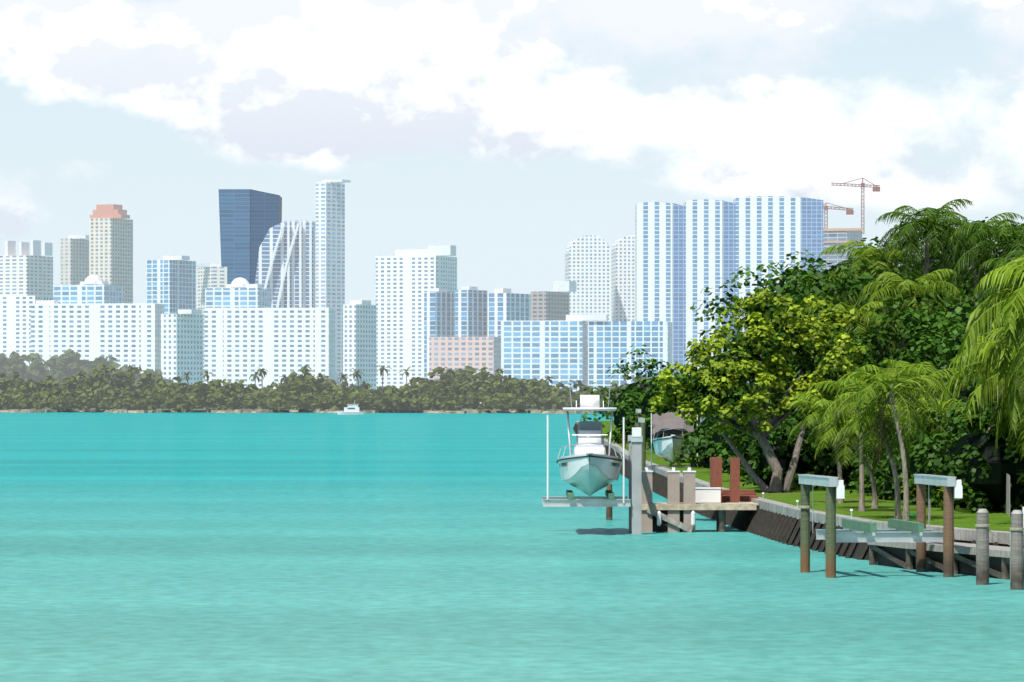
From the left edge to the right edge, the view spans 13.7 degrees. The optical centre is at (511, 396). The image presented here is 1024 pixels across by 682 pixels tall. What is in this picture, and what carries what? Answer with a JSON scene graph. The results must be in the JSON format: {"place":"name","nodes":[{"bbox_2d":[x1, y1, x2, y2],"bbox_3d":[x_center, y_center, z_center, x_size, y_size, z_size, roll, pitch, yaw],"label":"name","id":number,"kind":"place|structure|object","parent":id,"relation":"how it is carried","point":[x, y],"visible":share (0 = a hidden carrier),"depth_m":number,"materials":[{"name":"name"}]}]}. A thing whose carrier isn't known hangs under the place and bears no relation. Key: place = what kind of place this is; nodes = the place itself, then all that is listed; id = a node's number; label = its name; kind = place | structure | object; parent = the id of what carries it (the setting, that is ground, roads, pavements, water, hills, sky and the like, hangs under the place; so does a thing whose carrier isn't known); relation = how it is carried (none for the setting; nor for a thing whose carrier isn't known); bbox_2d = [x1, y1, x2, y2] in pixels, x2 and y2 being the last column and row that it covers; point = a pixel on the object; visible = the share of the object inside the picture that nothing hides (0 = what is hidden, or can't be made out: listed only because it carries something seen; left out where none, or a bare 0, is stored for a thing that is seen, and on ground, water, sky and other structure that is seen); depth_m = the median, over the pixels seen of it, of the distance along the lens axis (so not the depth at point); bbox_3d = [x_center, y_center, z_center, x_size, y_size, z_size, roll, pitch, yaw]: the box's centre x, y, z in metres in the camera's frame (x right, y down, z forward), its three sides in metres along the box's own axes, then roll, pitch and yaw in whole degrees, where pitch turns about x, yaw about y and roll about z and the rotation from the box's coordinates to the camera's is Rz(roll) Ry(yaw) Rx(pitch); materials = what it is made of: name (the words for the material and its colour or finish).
{"place":"outdoors","nodes":[
{"label":"outdoors","id":0,"kind":"place"},
{"bbox_2d":[0,240,52,296],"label":"building","id":1,"kind":"structure","parent":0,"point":[23,273],"depth_m":3500.05,"materials":[{"name":"white concrete"}]},
{"bbox_2d":[60,235,88,284],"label":"tan building","id":2,"kind":"structure","parent":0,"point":[74,259],"depth_m":3902.25,"materials":[{"name":"white concrete"}]},
{"bbox_2d":[54,275,123,303],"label":"building","id":3,"kind":"structure","parent":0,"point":[93,289],"depth_m":2901.86,"materials":[{"name":"white"}]},
{"bbox_2d":[31,300,163,372],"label":"building slab","id":4,"kind":"structure","parent":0,"point":[126,333],"depth_m":2699.86,"materials":[{"name":"white concrete"}]},
{"bbox_2d":[89,204,132,302],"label":"high-rise building","id":5,"kind":"structure","parent":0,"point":[110,244],"depth_m":3702.58,"materials":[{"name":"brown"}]},
{"bbox_2d":[146,256,195,313],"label":"blue building","id":6,"kind":"structure","parent":0,"point":[171,283],"depth_m":3302.98,"materials":[{"name":"white"}]},
{"bbox_2d":[161,309,202,385],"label":"building","id":7,"kind":"structure","parent":0,"point":[181,342],"depth_m":2603.04,"materials":[{"name":"white concrete"}]},
{"bbox_2d":[196,263,226,382],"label":"white building","id":8,"kind":"structure","parent":0,"point":[210,275],"depth_m":3506.81,"materials":[{"name":"white concrete"}]},
{"bbox_2d":[218,189,249,283],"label":"dark building","id":9,"kind":"structure","parent":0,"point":[234,210],"depth_m":3800.00,"materials":[{"name":"blue glass"}]},
{"bbox_2d":[205,277,270,307],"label":"building","id":10,"kind":"structure","parent":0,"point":[239,292],"depth_m":2901.42,"materials":[{"name":"white concrete"}]},
{"bbox_2d":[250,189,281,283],"bbox_3d":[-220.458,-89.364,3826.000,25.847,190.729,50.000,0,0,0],"label":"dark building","id":11,"kind":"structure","parent":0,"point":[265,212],"depth_m":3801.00,"materials":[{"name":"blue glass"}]},
{"bbox_2d":[204,308,334,388],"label":"building slab","id":12,"kind":"structure","parent":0,"point":[244,344],"depth_m":2700.25,"materials":[{"name":"white concrete"}]},
{"bbox_2d":[255,221,314,307],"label":"skyscraper","id":13,"kind":"structure","parent":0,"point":[267,247],"depth_m":3500.00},
{"bbox_2d":[264,221,311,307],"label":"curvy building ribs","id":14,"kind":"object","parent":13,"relation":"attached to","point":[289,251],"visible":0.46,"depth_m":3493.25,"materials":[{"name":"white concrete"}]},
{"bbox_2d":[316,179,350,384],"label":"skyscraper","id":15,"kind":"structure","parent":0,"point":[330,243],"depth_m":3604.49,"materials":[{"name":"white concrete"}]},
{"bbox_2d":[343,300,375,389],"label":"white building","id":16,"kind":"structure","parent":0,"point":[359,334],"depth_m":2803.09,"materials":[{"name":"white concrete"}]},
{"bbox_2d":[376,245,456,388],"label":"building","id":17,"kind":"structure","parent":0,"point":[406,279],"depth_m":3201.72,"materials":[{"name":"white concrete"}]},
{"bbox_2d":[424,288,453,385],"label":"building","id":18,"kind":"structure","parent":0,"point":[438,312],"depth_m":3002.07,"materials":[{"name":"blue"}]},
{"bbox_2d":[429,337,500,403],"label":"pink building","id":19,"kind":"structure","parent":0,"point":[457,353],"depth_m":2600.36,"materials":[{"name":"concrete"}]},
{"bbox_2d":[455,287,486,336],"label":"building","id":20,"kind":"structure","parent":0,"point":[470,311],"depth_m":3002.48,"materials":[{"name":"blue glass"}]},
{"bbox_2d":[488,288,530,336],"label":"building","id":21,"kind":"structure","parent":0,"point":[505,304],"depth_m":3002.31,"materials":[{"name":"blue"}]},
{"bbox_2d":[0,412,1023,681],"bbox_3d":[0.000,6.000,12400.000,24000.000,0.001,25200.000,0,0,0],"label":"water surface","id":22,"kind":"object","parent":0,"point":[204,546],"depth_m":141.41,"materials":[{"name":"teal liquid"}]},
{"bbox_2d":[0,296,53,365],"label":"low building","id":23,"kind":"structure","parent":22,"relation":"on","point":[15,323],"depth_m":2998.65,"materials":[{"name":"white concrete"}]},
{"bbox_2d":[0,348,173,393],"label":"trees","id":24,"kind":"object","parent":22,"relation":"on","point":[68,363],"visible":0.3,"depth_m":2273.80,"materials":[{"name":"green plant"}]},
{"bbox_2d":[0,363,647,413],"bbox_3d":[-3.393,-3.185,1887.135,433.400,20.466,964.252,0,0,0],"label":"tree line","id":25,"kind":"object","parent":22,"relation":"on","point":[465,393],"visible":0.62,"depth_m":1593.98,"materials":[{"name":"green plant"}]},
{"bbox_2d":[337,402,363,414],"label":"cruiser boat","id":26,"kind":"object","parent":22,"relation":"on","point":[351,410],"visible":0.94,"depth_m":1394.19,"materials":[{"name":"white plastic"}]},
{"bbox_2d":[542,415,642,534],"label":"boat lift","id":27,"kind":"object","parent":22,"relation":"on","point":[610,500],"visible":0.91,"depth_m":185.44,"materials":[{"name":"metal"}]},
{"bbox_2d":[556,375,622,495],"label":"motorboat","id":28,"kind":"object","parent":27,"relation":"on","point":[590,467],"visible":0.98,"depth_m":185.34,"materials":[{"name":"white plastic"}]},
{"bbox_2d":[622,409,652,449],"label":"lift boat","id":29,"kind":"object","parent":22,"relation":"on","point":[640,413],"visible":0.13,"depth_m":373.49,"materials":[{"name":"grey metal"}]},
{"bbox_2d":[638,413,704,470],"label":"lift","id":30,"kind":"object","parent":22,"relation":"on","point":[642,425],"visible":0.34,"depth_m":277.94,"materials":[{"name":"metal"}]},
{"bbox_2d":[652,409,693,463],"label":"covered boat","id":31,"kind":"object","parent":30,"relation":"on","point":[666,447],"visible":0.7,"depth_m":278.61,"materials":[{"name":"teal"}]},
{"bbox_2d":[672,203,684,377],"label":"building","id":32,"kind":"structure","parent":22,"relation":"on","point":[678,282],"depth_m":3401.00,"materials":[{"name":"blue glass"}]},
{"bbox_2d":[642,457,758,531],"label":"dock","id":33,"kind":"object","parent":22,"relation":"on","point":[675,514],"visible":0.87,"depth_m":188.64,"materials":[{"name":"brown wood"}]},
{"bbox_2d":[683,199,721,374],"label":"building front","id":34,"kind":"structure","parent":22,"relation":"on","point":[703,244],"depth_m":3401.00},
{"bbox_2d":[722,200,735,352],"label":"building","id":35,"kind":"structure","parent":22,"relation":"on","point":[728,238],"depth_m":3402.00,"materials":[{"name":"blue glass"}]},
{"bbox_2d":[573,421,1010,559],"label":"seawall","id":36,"kind":"object","parent":22,"relation":"on","point":[774,520],"visible":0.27,"depth_m":178.13,"materials":[{"name":"grey concrete"}]},
{"bbox_2d":[657,487,1023,550],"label":"dock clutter","id":37,"kind":"object","parent":22,"relation":"on","point":[707,494],"visible":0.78,"depth_m":189.97,"materials":[{"name":"white plastic"}]},
{"bbox_2d":[798,474,1023,589],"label":"boat lift","id":38,"kind":"object","parent":22,"relation":"on","point":[917,532],"visible":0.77,"depth_m":141.58,"materials":[{"name":"metal"}]},
{"bbox_2d":[867,542,1010,579],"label":"dock","id":39,"kind":"object","parent":22,"relation":"on","point":[898,554],"visible":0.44,"depth_m":145.59,"materials":[{"name":"grey wood"}]},
{"bbox_2d":[0,0,1023,336],"label":"sky","id":40,"kind":"structure","parent":0,"point":[507,134],"materials":[{"name":"white"}]},
{"bbox_2d":[531,281,575,320],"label":"building","id":41,"kind":"structure","parent":0,"point":[549,306],"depth_m":3301.31,"materials":[{"name":"white concrete"}]},
{"bbox_2d":[501,315,607,391],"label":"blue building","id":42,"kind":"structure","parent":0,"point":[557,350],"depth_m":2700.16,"materials":[{"name":"white"}]},
{"bbox_2d":[565,235,610,385],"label":"high-rise building","id":43,"kind":"structure","parent":0,"point":[588,264],"depth_m":3600.10,"materials":[{"name":"white concrete"}]},
{"bbox_2d":[611,235,634,320],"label":"high-rise building","id":44,"kind":"structure","parent":0,"point":[623,279],"depth_m":3649.74,"materials":[{"name":"white concrete"}]},
{"bbox_2d":[589,321,671,390],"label":"blue building","id":45,"kind":"structure","parent":0,"point":[611,343],"depth_m":2701.58,"materials":[{"name":"blue glass"}]},
{"bbox_2d":[635,202,672,376],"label":"building front","id":46,"kind":"structure","parent":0,"point":[653,261],"depth_m":3400.00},
{"bbox_2d":[733,196,800,382],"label":"building front","id":47,"kind":"structure","parent":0,"point":[768,230],"depth_m":3402.00,"materials":[{"name":"white concrete"}]},
{"bbox_2d":[600,421,1022,531],"bbox_3d":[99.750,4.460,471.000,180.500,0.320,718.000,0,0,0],"label":"bank lawn","id":48,"kind":"structure","parent":0,"point":[965,517],"depth_m":182.28,"materials":[{"name":"green plant"}]},
{"bbox_2d":[648,288,886,492],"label":"sea grape tree","id":49,"kind":"object","parent":48,"relation":"on","point":[727,371],"visible":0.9,"depth_m":205.46,"materials":[{"name":"green plant"}]},
{"bbox_2d":[580,217,1023,512],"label":"shrubbery","id":50,"kind":"object","parent":48,"relation":"on","point":[973,463],"visible":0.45,"depth_m":228.45,"materials":[{"name":"green plant"}]},
{"bbox_2d":[729,199,1023,519],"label":"palms","id":51,"kind":"object","parent":48,"relation":"on","point":[1003,362],"visible":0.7,"depth_m":175.24,"materials":[{"name":"green plant"}]},
{"bbox_2d":[1003,473,1010,515],"bbox_3d":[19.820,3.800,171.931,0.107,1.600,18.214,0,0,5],"label":"post","id":52,"kind":"object","parent":48,"relation":"on","point":[1007,505],"visible":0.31,"depth_m":164.62,"materials":[{"name":"grey wood"}]},
{"bbox_2d":[800,197,822,270],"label":"building","id":53,"kind":"structure","parent":0,"point":[811,226],"depth_m":3403.00,"materials":[{"name":"blue glass"}]},
{"bbox_2d":[823,228,862,295],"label":"building","id":54,"kind":"structure","parent":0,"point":[836,236],"depth_m":3498.65,"materials":[{"name":"grey"}]},
{"bbox_2d":[823,203,853,227],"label":"crane","id":55,"kind":"object","parent":54,"relation":"on","point":[850,211],"visible":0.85,"depth_m":3538.89,"materials":[{"name":"red metal"}]},
{"bbox_2d":[832,178,879,233],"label":"crane","id":56,"kind":"object","parent":54,"relation":"on","point":[875,189],"visible":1,"depth_m":3518.89,"materials":[{"name":"red"}]}
]}

